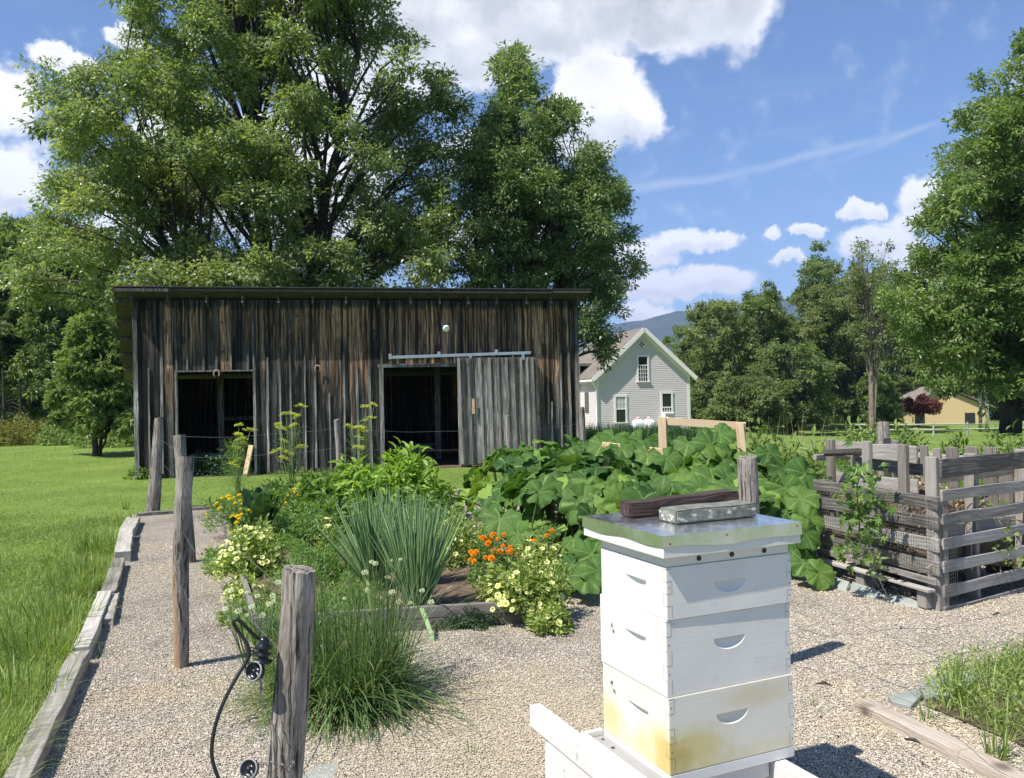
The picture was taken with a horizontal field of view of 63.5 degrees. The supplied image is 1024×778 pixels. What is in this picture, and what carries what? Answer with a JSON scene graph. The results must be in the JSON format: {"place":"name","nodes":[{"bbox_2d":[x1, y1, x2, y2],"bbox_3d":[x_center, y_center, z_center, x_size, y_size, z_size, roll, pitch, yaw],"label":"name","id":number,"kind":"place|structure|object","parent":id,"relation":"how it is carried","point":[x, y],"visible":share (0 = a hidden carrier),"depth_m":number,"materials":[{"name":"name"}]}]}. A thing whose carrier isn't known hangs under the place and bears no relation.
{"place":"outdoors","nodes":[
{"label":"outdoors","id":0,"kind":"place"},
{"bbox_2d":[0,397,1023,777],"bbox_3d":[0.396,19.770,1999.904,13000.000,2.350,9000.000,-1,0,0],"label":"lawn","id":1,"kind":"structure","parent":0,"point":[106,473],"depth_m":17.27,"materials":[{"name":"green plant"}]},
{"bbox_2d":[0,417,37,445],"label":"weed patch","id":2,"kind":"object","parent":1,"relation":"on","point":[23,440],"visible":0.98,"depth_m":33.37,"materials":[{"name":"green plant"}]},
{"bbox_2d":[0,211,73,435],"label":"broadleaf tree","id":3,"kind":"object","parent":1,"relation":"on","point":[30,341],"visible":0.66,"depth_m":42.01,"materials":[{"name":"green plant"}]},
{"bbox_2d":[0,595,106,673],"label":"grass tuft","id":4,"kind":"object","parent":1,"relation":"on","point":[36,641],"visible":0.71,"depth_m":5.13,"materials":[{"name":"green plant"}]},
{"bbox_2d":[31,421,84,445],"bbox_3d":[-18.082,1.773,33.283,2.712,1.205,1.978,-1,0,0],"label":"weed patch","id":5,"kind":"object","parent":1,"relation":"on","point":[47,438],"visible":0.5,"depth_m":32.90,"materials":[{"name":"green plant"}]},
{"bbox_2d":[0,635,116,711],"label":"grass tuft","id":6,"kind":"object","parent":1,"relation":"on","point":[24,680],"visible":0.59,"depth_m":4.40,"materials":[{"name":"green plant"}]},
{"bbox_2d":[0,511,122,675],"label":"clover","id":7,"kind":"object","parent":1,"relation":"on","point":[16,541],"visible":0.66,"depth_m":9.02,"materials":[{"name":"green plant"}]},
{"bbox_2d":[7,578,128,632],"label":"grass tuft","id":8,"kind":"object","parent":1,"relation":"on","point":[72,605],"visible":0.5,"depth_m":5.89,"materials":[{"name":"green plant"}]},
{"bbox_2d":[12,223,124,432],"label":"broadleaf tree","id":9,"kind":"object","parent":1,"relation":"on","point":[69,273],"visible":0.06,"depth_m":45.28,"materials":[{"name":"green plant"}]},
{"bbox_2d":[30,550,110,600],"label":"grass tuft","id":10,"kind":"object","parent":1,"relation":"on","point":[81,584],"visible":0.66,"depth_m":6.85,"materials":[{"name":"green plant"}]},
{"bbox_2d":[49,542,123,579],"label":"grass tuft","id":11,"kind":"object","parent":1,"relation":"on","point":[86,562],"visible":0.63,"depth_m":7.64,"materials":[{"name":"green plant"}]},
{"bbox_2d":[41,307,133,456],"bbox_3d":[-12.891,-0.155,25.519,3.971,4.873,3.259,-1,0,0],"label":"broadleaf tree","id":12,"kind":"object","parent":1,"relation":"on","point":[91,391],"visible":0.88,"depth_m":24.68,"materials":[{"name":"green plant"}]},
{"bbox_2d":[69,519,132,557],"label":"grass tuft","id":13,"kind":"object","parent":1,"relation":"on","point":[107,542],"visible":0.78,"depth_m":8.79,"materials":[{"name":"green plant"}]},
{"bbox_2d":[146,417,163,510],"bbox_3d":[-5.189,1.131,12.000,0.273,1.449,0.193,-1,0,0],"label":"fence post","id":14,"kind":"object","parent":1,"relation":"on","point":[154,497],"visible":0.94,"depth_m":11.94,"materials":[{"name":"grey wood"}]},
{"bbox_2d":[173,434,195,563],"bbox_3d":[-3.254,1.117,8.230,0.194,1.336,0.122,-1,-1,-32],"label":"fence post","id":15,"kind":"object","parent":1,"relation":"on","point":[179,443],"visible":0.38,"depth_m":8.19,"materials":[{"name":"grey wood"}]},
{"bbox_2d":[191,447,253,476],"bbox_3d":[-6.431,1.623,18.100,1.910,0.734,0.911,-1,0,0],"label":"weed patch","id":16,"kind":"object","parent":1,"relation":"on","point":[209,469],"visible":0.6,"depth_m":17.98,"materials":[{"name":"green plant"}]},
{"bbox_2d":[0,0,481,320],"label":"ash tree","id":17,"kind":"object","parent":1,"relation":"on","point":[213,153],"visible":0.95,"depth_m":24.92,"materials":[{"name":"green plant"}]},
{"bbox_2d":[113,286,591,479],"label":"barn","id":18,"kind":"structure","parent":1,"relation":"on","point":[459,369],"depth_m":18.49,"materials":[{"name":"wood"}]},
{"bbox_2d":[457,357,540,464],"bbox_3d":[-0.277,0.489,18.816,1.901,2.430,0.117,-1,0,-11],"label":"sliding door","id":19,"kind":"structure","parent":18,"relation":"in","point":[514,395],"depth_m":18.82,"materials":[{"name":"grey wood"}]},
{"bbox_2d":[442,38,652,373],"bbox_3d":[1.124,-5.221,27.577,7.052,14.508,6.389,-1,0,0],"label":"ash tree","id":20,"kind":"object","parent":1,"relation":"on","point":[498,157],"visible":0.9,"depth_m":26.29,"materials":[{"name":"green plant"}]},
{"bbox_2d":[579,327,697,429],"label":"farmhouse","id":21,"kind":"object","parent":1,"relation":"on","point":[650,374],"visible":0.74,"depth_m":50.69,"materials":[{"name":"grey wood"}]},
{"bbox_2d":[668,298,761,418],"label":"broadleaf tree","id":22,"kind":"object","parent":1,"relation":"on","point":[714,317],"visible":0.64,"depth_m":71.86,"materials":[{"name":"green plant"}]},
{"bbox_2d":[695,370,793,431],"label":"broadleaf tree","id":23,"kind":"object","parent":1,"relation":"on","point":[749,396],"visible":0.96,"depth_m":64.34,"materials":[{"name":"green plant"}]},
{"bbox_2d":[726,278,798,430],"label":"broadleaf tree","id":24,"kind":"object","parent":1,"relation":"on","point":[765,312],"visible":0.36,"depth_m":80.65,"materials":[{"name":"green plant"}]},
{"bbox_2d":[744,338,837,434],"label":"broadleaf tree","id":25,"kind":"object","parent":1,"relation":"on","point":[808,398],"visible":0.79,"depth_m":68.30,"materials":[{"name":"green plant"}]},
{"bbox_2d":[780,240,861,426],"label":"broadleaf tree","id":26,"kind":"object","parent":1,"relation":"on","point":[809,272],"visible":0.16,"depth_m":82.53,"materials":[{"name":"green plant"}]},
{"bbox_2d":[796,257,891,430],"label":"broadleaf tree","id":27,"kind":"object","parent":1,"relation":"on","point":[824,305],"visible":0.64,"depth_m":78.19,"materials":[{"name":"green plant"}]},
{"bbox_2d":[829,237,903,435],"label":"broadleaf tree","id":28,"kind":"object","parent":1,"relation":"on","point":[869,340],"visible":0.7,"depth_m":68.78,"materials":[{"name":"green plant"}]},
{"bbox_2d":[856,371,904,428],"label":"broadleaf tree","id":29,"kind":"object","parent":1,"relation":"on","point":[891,407],"visible":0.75,"depth_m":74.36,"materials":[{"name":"green plant"}]},
{"bbox_2d":[829,265,941,422],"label":"broadleaf tree","id":30,"kind":"object","parent":1,"relation":"on","point":[890,339],"visible":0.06,"depth_m":96.81,"materials":[{"name":"green plant"}]},
{"bbox_2d":[850,312,934,422],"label":"broadleaf tree","id":31,"kind":"object","parent":1,"relation":"on","point":[908,381],"visible":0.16,"depth_m":95.42,"materials":[{"name":"green plant"}]},
{"bbox_2d":[901,393,944,427],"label":"red shrub","id":32,"kind":"object","parent":1,"relation":"on","point":[920,405],"visible":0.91,"depth_m":81.05,"materials":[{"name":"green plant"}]},
{"bbox_2d":[877,387,994,423],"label":"yellow building","id":33,"kind":"structure","parent":1,"relation":"on","point":[960,408],"depth_m":87.30,"materials":[{"name":"yellow paint"}]},
{"bbox_2d":[869,27,1023,435],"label":"maple tree","id":34,"kind":"object","parent":1,"relation":"on","point":[980,268],"visible":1,"depth_m":35.68,"materials":[{"name":"green plant"}]},
{"bbox_2d":[0,0,1023,327],"label":"sky","id":35,"kind":"structure","parent":0,"point":[747,134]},
{"bbox_2d":[40,493,1023,777],"bbox_3d":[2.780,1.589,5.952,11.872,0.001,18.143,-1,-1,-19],"label":"gravel","id":36,"kind":"structure","parent":0,"point":[154,529],"depth_m":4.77,"materials":[{"name":"beige gravel"}]},
{"bbox_2d":[3,650,89,777],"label":"border timber","id":37,"kind":"object","parent":36,"relation":"on","point":[39,751],"visible":0.82,"depth_m":3.97,"materials":[{"name":"grey wood"}]},
{"bbox_2d":[73,590,111,659],"bbox_3d":[-2.970,1.658,5.889,0.111,0.104,1.653,-1,-1,-22],"label":"border timber","id":38,"kind":"object","parent":36,"relation":"on","point":[92,627],"visible":0.68,"depth_m":5.64,"materials":[{"name":"grey wood"}]},
{"bbox_2d":[173,456,193,668],"bbox_3d":[-1.977,1.065,4.958,0.182,1.334,0.107,-2,-1,37],"label":"fence post","id":39,"kind":"object","parent":36,"relation":"in","point":[183,494],"visible":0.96,"depth_m":4.92,"materials":[{"name":"grey wood"}]},
{"bbox_2d":[212,586,281,629],"bbox_3d":[-1.796,1.571,6.066,0.773,0.298,0.759,-1,0,0],"label":"weed patch","id":40,"kind":"object","parent":36,"relation":"on","point":[220,618],"visible":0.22,"depth_m":5.95,"materials":[{"name":"green plant"}]},
{"bbox_2d":[220,580,281,678],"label":"flowering chives","id":41,"kind":"object","parent":36,"relation":"on","point":[274,596],"visible":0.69,"depth_m":4.77,"materials":[{"name":"plant"}]},
{"bbox_2d":[265,564,315,777],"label":"fence post","id":42,"kind":"object","parent":36,"relation":"on","point":[289,713],"visible":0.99,"depth_m":2.40,"materials":[{"name":"grey wood"}]},
{"bbox_2d":[210,617,259,777],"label":"insulated cable","id":43,"kind":"object","parent":42,"relation":"attached to","point":[244,664],"visible":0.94,"depth_m":2.35,"materials":[{"name":"black rubber"}]},
{"bbox_2d":[176,591,410,745],"bbox_3d":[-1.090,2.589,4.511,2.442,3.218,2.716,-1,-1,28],"label":"chive clump","id":44,"kind":"object","parent":36,"relation":"on","point":[273,670],"visible":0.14,"depth_m":4.29,"materials":[{"name":"plant"}]},
{"bbox_2d":[225,596,370,642],"bbox_3d":[-1.434,1.566,5.591,1.092,0.346,0.546,-1,0,0],"label":"weed patch","id":45,"kind":"object","parent":36,"relation":"on","point":[243,619],"visible":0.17,"depth_m":5.54,"materials":[{"name":"green plant"}]},
{"bbox_2d":[200,469,411,520],"bbox_3d":[-2.550,1.393,11.012,3.183,0.684,1.620,-1,0,0],"label":"weed patch","id":46,"kind":"object","parent":36,"relation":"on","point":[280,492],"visible":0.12,"depth_m":10.87,"materials":[{"name":"green plant"}]},
{"bbox_2d":[161,531,515,772],"bbox_3d":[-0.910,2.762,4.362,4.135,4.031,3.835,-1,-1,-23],"label":"chive clump","id":47,"kind":"object","parent":36,"relation":"on","point":[378,693],"visible":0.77,"depth_m":4.20,"materials":[{"name":"plant"}]},
{"bbox_2d":[332,569,433,673],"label":"flowering chives","id":48,"kind":"object","parent":36,"relation":"on","point":[402,599],"visible":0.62,"depth_m":4.77,"materials":[{"name":"green plant"}]},
{"bbox_2d":[219,503,558,638],"bbox_3d":[-1.882,1.627,8.768,3.218,0.171,6.677,-1,0,-12],"label":"raised bed","id":49,"kind":"object","parent":36,"relation":"on","point":[441,610],"visible":0.12,"depth_m":5.70,"materials":[{"name":"wood"}]},
{"bbox_2d":[227,505,539,614],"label":"garden soil","id":50,"kind":"structure","parent":49,"relation":"in","point":[449,576],"depth_m":6.52,"materials":[{"name":"brown soil"}]},
{"bbox_2d":[197,490,246,532],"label":"marigold plant","id":51,"kind":"object","parent":50,"relation":"on","point":[223,510],"visible":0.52,"depth_m":9.54,"materials":[{"name":"green plant"}]},
{"bbox_2d":[219,422,257,495],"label":"dill plant","id":52,"kind":"object","parent":50,"relation":"on","point":[237,459],"visible":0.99,"depth_m":11.87,"materials":[{"name":"green plant"}]},
{"bbox_2d":[203,513,288,581],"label":"petunia plant","id":53,"kind":"object","parent":50,"relation":"on","point":[257,547],"visible":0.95,"depth_m":7.00,"materials":[{"name":"yellow plant"}]},
{"bbox_2d":[241,484,282,531],"bbox_3d":[-2.534,1.274,8.216,0.414,0.650,0.394,-1,-1,35],"label":"leafy beet","id":54,"kind":"object","parent":50,"relation":"on","point":[259,501],"visible":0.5,"depth_m":8.18,"materials":[{"name":"green plant"}]},
{"bbox_2d":[268,403,307,500],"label":"dill plant","id":55,"kind":"object","parent":50,"relation":"on","point":[281,428],"visible":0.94,"depth_m":11.18,"materials":[{"name":"green plant"}]},
{"bbox_2d":[267,500,344,552],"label":"carrot plant","id":56,"kind":"object","parent":50,"relation":"on","point":[294,527],"visible":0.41,"depth_m":8.33,"materials":[{"name":"green plant"}]},
{"bbox_2d":[260,534,360,588],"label":"carrot plant","id":57,"kind":"object","parent":50,"relation":"on","point":[306,554],"visible":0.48,"depth_m":6.71,"materials":[{"name":"green plant"}]},
{"bbox_2d":[272,493,354,541],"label":"herb plant","id":58,"kind":"object","parent":50,"relation":"on","point":[328,505],"visible":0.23,"depth_m":8.99,"materials":[{"name":"green plant"}]},
{"bbox_2d":[291,461,372,510],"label":"pepper plant","id":59,"kind":"object","parent":50,"relation":"on","point":[320,489],"visible":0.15,"depth_m":9.73,"materials":[{"name":"green plant"}]},
{"bbox_2d":[315,571,390,611],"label":"carrot plant","id":60,"kind":"object","parent":50,"relation":"on","point":[346,589],"visible":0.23,"depth_m":5.90,"materials":[{"name":"green plant"}]},
{"bbox_2d":[312,488,425,589],"bbox_3d":[-1.162,1.169,6.386,0.832,0.812,0.790,-1,-1,18],"label":"onion clump","id":61,"kind":"object","parent":50,"relation":"on","point":[363,549],"visible":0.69,"depth_m":6.35,"materials":[{"name":"green plant"}]},
{"bbox_2d":[328,436,468,530],"bbox_3d":[-1.410,1.208,9.600,1.822,1.317,1.622,-1,0,0],"label":"pepper plant","id":62,"kind":"object","parent":50,"relation":"on","point":[363,479],"visible":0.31,"depth_m":9.43,"materials":[{"name":"green plant"}]},
{"bbox_2d":[365,492,465,605],"bbox_3d":[-0.675,1.147,5.883,0.708,0.827,0.750,-1,0,0],"label":"onion clump","id":63,"kind":"object","parent":50,"relation":"on","point":[414,551],"visible":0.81,"depth_m":5.75,"materials":[{"name":"green plant"}]},
{"bbox_2d":[397,493,474,583],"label":"onion clump","id":64,"kind":"object","parent":50,"relation":"on","point":[444,532],"visible":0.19,"depth_m":6.58,"materials":[{"name":"green plant"}]},
{"bbox_2d":[400,483,475,529],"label":"pepper plant","id":65,"kind":"object","parent":50,"relation":"on","point":[444,500],"visible":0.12,"depth_m":8.94,"materials":[{"name":"green plant"}]},
{"bbox_2d":[429,502,494,569],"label":"petunia plant","id":66,"kind":"object","parent":50,"relation":"on","point":[468,540],"visible":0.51,"depth_m":7.35,"materials":[{"name":"green plant"}]},
{"bbox_2d":[462,526,519,585],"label":"marigold plant","id":67,"kind":"object","parent":50,"relation":"on","point":[490,547],"visible":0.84,"depth_m":6.51,"materials":[{"name":"orange plant"}]},
{"bbox_2d":[471,551,577,614],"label":"petunia plant","id":68,"kind":"object","parent":50,"relation":"on","point":[509,589],"visible":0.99,"depth_m":5.75,"materials":[{"name":"yellow plant"}]},
{"bbox_2d":[502,530,567,583],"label":"petunia plant","id":69,"kind":"object","parent":50,"relation":"on","point":[552,558],"visible":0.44,"depth_m":6.61,"materials":[{"name":"green plant"}]},
{"bbox_2d":[431,598,502,631],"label":"herb plant","id":70,"kind":"object","parent":36,"relation":"on","point":[479,622],"visible":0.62,"depth_m":5.67,"materials":[{"name":"green plant"}]},
{"bbox_2d":[457,439,602,524],"bbox_3d":[0.372,1.171,10.607,2.221,0.997,2.552,-1,0,0],"label":"squash plant","id":71,"kind":"object","parent":36,"relation":"on","point":[523,457],"visible":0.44,"depth_m":10.13,"materials":[{"name":"green plant"}]},
{"bbox_2d":[523,600,576,636],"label":"petunia plant","id":72,"kind":"object","parent":36,"relation":"on","point":[552,620],"visible":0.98,"depth_m":5.51,"materials":[{"name":"green plant"}]},
{"bbox_2d":[472,466,638,553],"bbox_3d":[0.512,1.237,8.622,1.923,0.829,2.047,-1,0,0],"label":"squash plant","id":73,"kind":"object","parent":36,"relation":"on","point":[533,496],"visible":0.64,"depth_m":8.42,"materials":[{"name":"green plant"}]},
{"bbox_2d":[551,538,601,594],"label":"squash plant","id":74,"kind":"object","parent":36,"relation":"on","point":[583,559],"visible":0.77,"depth_m":6.39,"materials":[{"name":"green plant"}]},
{"bbox_2d":[532,429,673,470],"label":"squash plant","id":75,"kind":"object","parent":36,"relation":"on","point":[639,435],"visible":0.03,"depth_m":11.64,"materials":[{"name":"green plant"}]},
{"bbox_2d":[526,438,707,530],"bbox_3d":[1.313,1.121,9.640,2.371,1.039,2.482,-1,0,0],"label":"squash plant","id":76,"kind":"object","parent":36,"relation":"on","point":[559,460],"visible":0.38,"depth_m":9.08,"materials":[{"name":"green plant"}]},
{"bbox_2d":[558,474,773,553],"bbox_3d":[1.386,1.201,7.597,1.998,0.846,2.188,-1,0,0],"label":"squash plant","id":77,"kind":"object","parent":36,"relation":"on","point":[573,509],"visible":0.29,"depth_m":7.34,"materials":[{"name":"green plant"}]},
{"bbox_2d":[530,703,817,777],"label":"hive stand","id":78,"kind":"object","parent":36,"relation":"on","point":[571,752],"visible":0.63,"depth_m":2.86,"materials":[{"name":"white wood"}]},
{"bbox_2d":[581,728,793,777],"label":"bottom board","id":79,"kind":"object","parent":78,"relation":"on","point":[633,761],"visible":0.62,"depth_m":2.75,"materials":[{"name":"paint"}]},
{"bbox_2d":[603,662,793,775],"bbox_3d":[0.644,1.100,2.902,0.505,0.243,0.414,-1,-1,-24],"label":"beehive box","id":80,"kind":"object","parent":79,"relation":"on","point":[670,736],"visible":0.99,"depth_m":2.73,"materials":[{"name":"paint"}]},
{"bbox_2d":[600,594,790,697],"bbox_3d":[0.635,0.856,2.907,0.505,0.243,0.414,-1,-1,-24],"label":"beehive box","id":81,"kind":"object","parent":80,"relation":"on","point":[674,658],"visible":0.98,"depth_m":2.73,"materials":[{"name":"paint"}]},
{"bbox_2d":[601,547,790,620],"bbox_3d":[0.637,0.650,2.905,0.505,0.167,0.414,-1,-1,-24],"label":"beehive super","id":82,"kind":"object","parent":81,"relation":"on","point":[683,591],"visible":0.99,"depth_m":2.73,"materials":[{"name":"paint"}]},
{"bbox_2d":[602,541,787,566],"bbox_3d":[0.634,0.543,2.906,0.497,0.045,0.408,-1,-1,-24],"label":"beehive spacer","id":83,"kind":"object","parent":82,"relation":"on","point":[711,557],"visible":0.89,"depth_m":2.73,"materials":[{"name":"paint"}]},
{"bbox_2d":[582,512,801,558],"bbox_3d":[0.624,0.496,2.931,0.565,0.072,0.520,-1,-1,-24],"label":"beehive cover","id":84,"kind":"object","parent":83,"relation":"on","point":[656,536],"visible":0.8,"depth_m":2.74,"materials":[{"name":"metal"}]},
{"bbox_2d":[619,489,738,517],"bbox_3d":[0.632,0.425,3.095,0.496,0.068,0.092,-1,-1,-24],"label":"wood block","id":85,"kind":"object","parent":84,"relation":"on","point":[641,508],"depth_m":3.04,"materials":[{"name":"brown wood"}]},
{"bbox_2d":[659,500,756,523],"bbox_3d":[0.695,0.432,2.918,0.353,0.049,0.114,-1,-1,-24],"label":"stone block","id":86,"kind":"object","parent":84,"relation":"on","point":[698,512],"depth_m":2.87,"materials":[{"name":"grey stone"}]},
{"bbox_2d":[658,417,745,451],"bbox_3d":[2.259,0.984,9.844,1.096,1.319,0.713,-1,0,8],"label":"trellis frame","id":87,"kind":"object","parent":36,"relation":"on","point":[664,423],"visible":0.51,"depth_m":9.78,"materials":[{"name":"brown wood"}]},
{"bbox_2d":[658,441,785,484],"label":"squash plant","id":88,"kind":"object","parent":36,"relation":"on","point":[715,455],"visible":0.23,"depth_m":8.68,"materials":[{"name":"green plant"}]},
{"bbox_2d":[653,458,817,560],"bbox_3d":[2.044,1.152,7.774,1.505,0.919,1.682,-1,-1,18],"label":"squash plant","id":89,"kind":"object","parent":36,"relation":"on","point":[723,474],"visible":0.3,"depth_m":7.46,"materials":[{"name":"green plant"}]},
{"bbox_2d":[737,454,759,513],"bbox_3d":[1.353,0.994,4.706,0.131,1.238,0.152,-1,0,0],"label":"fence post","id":90,"kind":"object","parent":36,"relation":"on","point":[748,483],"visible":0.32,"depth_m":4.64,"materials":[{"name":"grey wood"}]},
{"bbox_2d":[763,471,836,591],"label":"squash plant","id":91,"kind":"object","parent":36,"relation":"on","point":[797,496],"visible":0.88,"depth_m":6.86,"materials":[{"name":"green plant"}]},
{"bbox_2d":[826,439,922,594],"bbox_3d":[2.963,1.003,6.752,0.150,1.155,1.014,-1,-1,-16],"label":"pallet","id":92,"kind":"object","parent":36,"relation":"on","point":[903,461],"visible":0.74,"depth_m":6.58,"materials":[{"name":"grey wood"}]},
{"bbox_2d":[813,479,948,609],"bbox_3d":[2.828,1.178,6.546,0.190,0.809,1.439,-1,-1,-16],"label":"pallet","id":93,"kind":"object","parent":36,"relation":"on","point":[924,595],"visible":0.68,"depth_m":6.22,"materials":[{"name":"grey wood"}]},
{"bbox_2d":[813,482,957,598],"bbox_3d":[2.820,1.149,6.502,0.212,0.700,1.368,-1,-1,-25],"label":"wire mesh","id":94,"kind":"object","parent":93,"relation":"attached to","point":[944,557],"visible":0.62,"depth_m":6.12,"materials":[{"name":"grey metal"}]},
{"bbox_2d":[822,438,897,576],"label":"climbing weed","id":95,"kind":"object","parent":94,"relation":"attached to","point":[875,524],"visible":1,"depth_m":6.17,"materials":[{"name":"green plant"}]},
{"bbox_2d":[832,484,1017,571],"bbox_3d":[3.377,1.086,6.855,1.066,0.671,1.476,-1,-1,-16],"label":"compost heap","id":96,"kind":"object","parent":36,"relation":"on","point":[985,547],"visible":0.08,"depth_m":6.38,"materials":[{"name":"brown soil"}]},
{"bbox_2d":[855,698,1023,777],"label":"split timber","id":97,"kind":"object","parent":36,"relation":"on","point":[937,741],"visible":0.99,"depth_m":3.61,"materials":[{"name":"beige wood"}]},
{"bbox_2d":[891,440,1023,573],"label":"pallet","id":98,"kind":"object","parent":36,"relation":"on","point":[951,452],"visible":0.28,"depth_m":6.94,"materials":[{"name":"grey wood"}]},
{"bbox_2d":[909,623,1023,747],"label":"corner grass","id":99,"kind":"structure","parent":36,"relation":"on","point":[1014,679],"depth_m":4.16,"materials":[{"name":"green plant"}]},
{"bbox_2d":[924,449,1023,611],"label":"pallet","id":100,"kind":"object","parent":36,"relation":"on","point":[970,470],"visible":0.96,"depth_m":6.14,"materials":[{"name":"grey wood"}]},
{"bbox_2d":[948,682,1022,765],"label":"grass tuft","id":101,"kind":"object","parent":36,"relation":"on","point":[1006,748],"visible":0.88,"depth_m":3.53,"materials":[{"name":"green plant"}]},
{"bbox_2d":[586,419,716,440],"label":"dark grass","id":102,"kind":"structure","parent":0,"point":[689,433],"depth_m":23.24,"materials":[{"name":"green plant"}]},
{"bbox_2d":[586,422,818,489],"bbox_3d":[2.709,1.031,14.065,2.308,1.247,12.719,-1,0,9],"label":"squash plant","id":103,"kind":"object","parent":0,"point":[723,437],"visible":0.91,"depth_m":8.93,"materials":[{"name":"green plant"}]},
{"bbox_2d":[579,298,900,379],"bbox_3d":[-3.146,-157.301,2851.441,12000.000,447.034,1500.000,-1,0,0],"label":"hills","id":104,"kind":"structure","parent":0,"point":[659,328],"depth_m":3440.06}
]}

